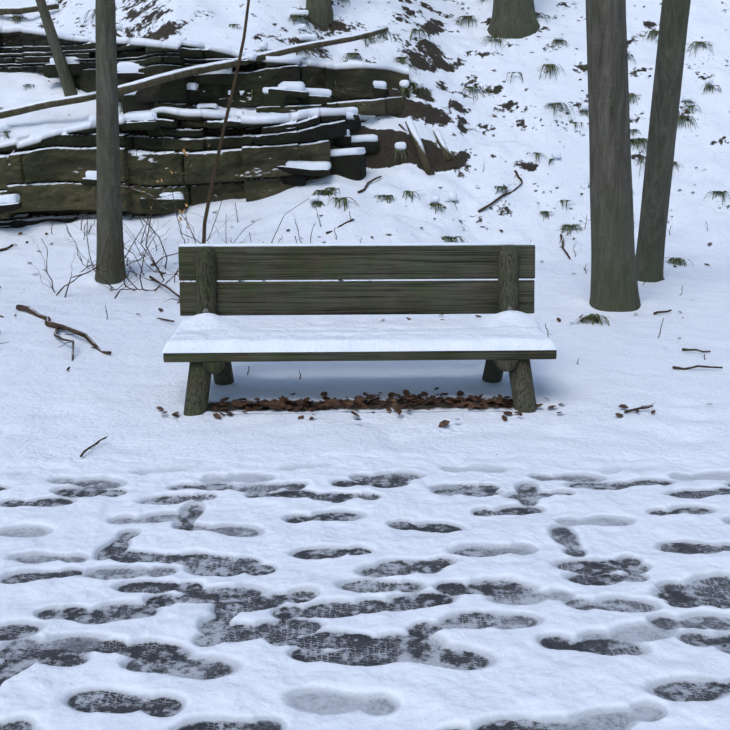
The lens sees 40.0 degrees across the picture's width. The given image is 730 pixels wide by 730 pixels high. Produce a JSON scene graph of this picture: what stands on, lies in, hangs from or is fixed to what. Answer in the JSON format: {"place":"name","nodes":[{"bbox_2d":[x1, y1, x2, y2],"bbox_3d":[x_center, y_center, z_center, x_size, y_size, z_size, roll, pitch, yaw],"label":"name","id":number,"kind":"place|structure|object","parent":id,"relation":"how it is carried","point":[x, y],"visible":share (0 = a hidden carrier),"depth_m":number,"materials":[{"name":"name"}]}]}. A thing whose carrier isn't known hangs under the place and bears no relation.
{"place":"outdoors","nodes":[
{"label":"outdoors","id":0,"kind":"place"},
{"bbox_2d":[0,57,386,203],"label":"rock snow caps","id":1,"kind":"object","parent":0,"point":[123,66],"visible":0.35,"depth_m":10.56,"materials":[{"name":"white snow"}]},
{"bbox_2d":[179,242,533,246],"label":"bench snow","id":2,"kind":"structure","parent":0,"point":[353,244],"depth_m":5.50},
{"bbox_2d":[162,310,557,352],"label":"snow","id":3,"kind":"structure","parent":0,"point":[215,333],"depth_m":5.11,"materials":[{"name":"white snow"}]},
{"bbox_2d":[0,452,729,729],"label":"snowy path","id":4,"kind":"structure","parent":0,"point":[429,591],"depth_m":3.23,"materials":[{"name":"white snow"}]},
{"bbox_2d":[0,0,729,463],"bbox_3d":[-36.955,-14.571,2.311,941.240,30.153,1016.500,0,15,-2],"label":"terrain","id":5,"kind":"structure","parent":0,"point":[590,378],"depth_m":9.32,"materials":[{"name":"white snow"}]},
{"bbox_2d":[35,0,77,96],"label":"thin tree","id":6,"kind":"object","parent":5,"relation":"on","point":[66,78],"visible":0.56,"depth_m":11.35,"materials":[{"name":"grey plant"}]},
{"bbox_2d":[95,0,126,284],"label":"tree","id":7,"kind":"object","parent":5,"relation":"on","point":[109,203],"visible":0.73,"depth_m":8.16,"materials":[{"name":"grey plant"}]},
{"bbox_2d":[0,106,375,227],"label":"outcrop rock","id":8,"kind":"object","parent":5,"relation":"on","point":[45,171],"visible":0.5,"depth_m":10.26,"materials":[{"name":"grey stone"}]},
{"bbox_2d":[0,63,388,211],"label":"loose stones","id":9,"kind":"object","parent":5,"relation":"on","point":[352,167],"visible":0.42,"depth_m":10.62,"materials":[{"name":"grey stone"}]},
{"bbox_2d":[0,24,409,115],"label":"outcrop rock","id":10,"kind":"object","parent":5,"relation":"on","point":[30,51],"visible":0.56,"depth_m":10.89,"materials":[{"name":"grey stone"}]},
{"bbox_2d":[0,2,496,174],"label":"fallen logs","id":11,"kind":"object","parent":5,"relation":"on","point":[138,85],"visible":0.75,"depth_m":10.83,"materials":[{"name":"wood"}]},
{"bbox_2d":[306,0,332,25],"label":"tree","id":12,"kind":"object","parent":5,"relation":"on","point":[321,12],"visible":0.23,"depth_m":11.89,"materials":[{"name":"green plant"}]},
{"bbox_2d":[0,1,711,426],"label":"ground leaves","id":13,"kind":"object","parent":5,"relation":"on","point":[348,403],"visible":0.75,"depth_m":5.12,"materials":[{"name":"brown plant"}]},
{"bbox_2d":[0,8,713,202],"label":"snow lumps","id":14,"kind":"object","parent":5,"relation":"on","point":[452,196],"depth_m":11.29,"materials":[{"name":"white snow"}]},
{"bbox_2d":[163,245,556,415],"bbox_3d":[-0.029,-0.148,5.275,1.978,0.864,0.771,0,15,-2],"label":"bench","id":15,"kind":"object","parent":5,"relation":"on","point":[508,267],"visible":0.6,"depth_m":5.50,"materials":[{"name":"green wood"}]},
{"bbox_2d":[0,0,722,456],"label":"twigs","id":16,"kind":"object","parent":5,"relation":"on","point":[60,326],"visible":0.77,"depth_m":8.22,"materials":[{"name":"brown plant"}]},
{"bbox_2d":[141,146,208,228],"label":"dead leaves","id":17,"kind":"object","parent":16,"relation":"attached to","point":[185,153],"visible":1,"depth_m":7.80,"materials":[{"name":"orange plant"}]},
{"bbox_2d":[0,0,729,325],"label":"grass tufts","id":18,"kind":"object","parent":5,"relation":"on","point":[593,318],"visible":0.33,"depth_m":11.28,"materials":[{"name":"green plant"}]},
{"bbox_2d":[203,396,539,413],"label":"leaf litter","id":19,"kind":"object","parent":5,"relation":"on","point":[438,407],"depth_m":5.09,"materials":[{"name":"brown plant"}]},
{"bbox_2d":[487,0,539,38],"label":"tree","id":20,"kind":"object","parent":5,"relation":"on","point":[511,19],"visible":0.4,"depth_m":12.64,"materials":[{"name":"grey plant"}]},
{"bbox_2d":[586,0,640,311],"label":"tree","id":21,"kind":"object","parent":5,"relation":"on","point":[614,285],"visible":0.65,"depth_m":7.18,"materials":[{"name":"grey plant"}]},
{"bbox_2d":[635,0,690,282],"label":"leaning tree","id":22,"kind":"object","parent":5,"relation":"on","point":[665,104],"visible":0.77,"depth_m":7.94,"materials":[{"name":"grey plant"}]}
]}

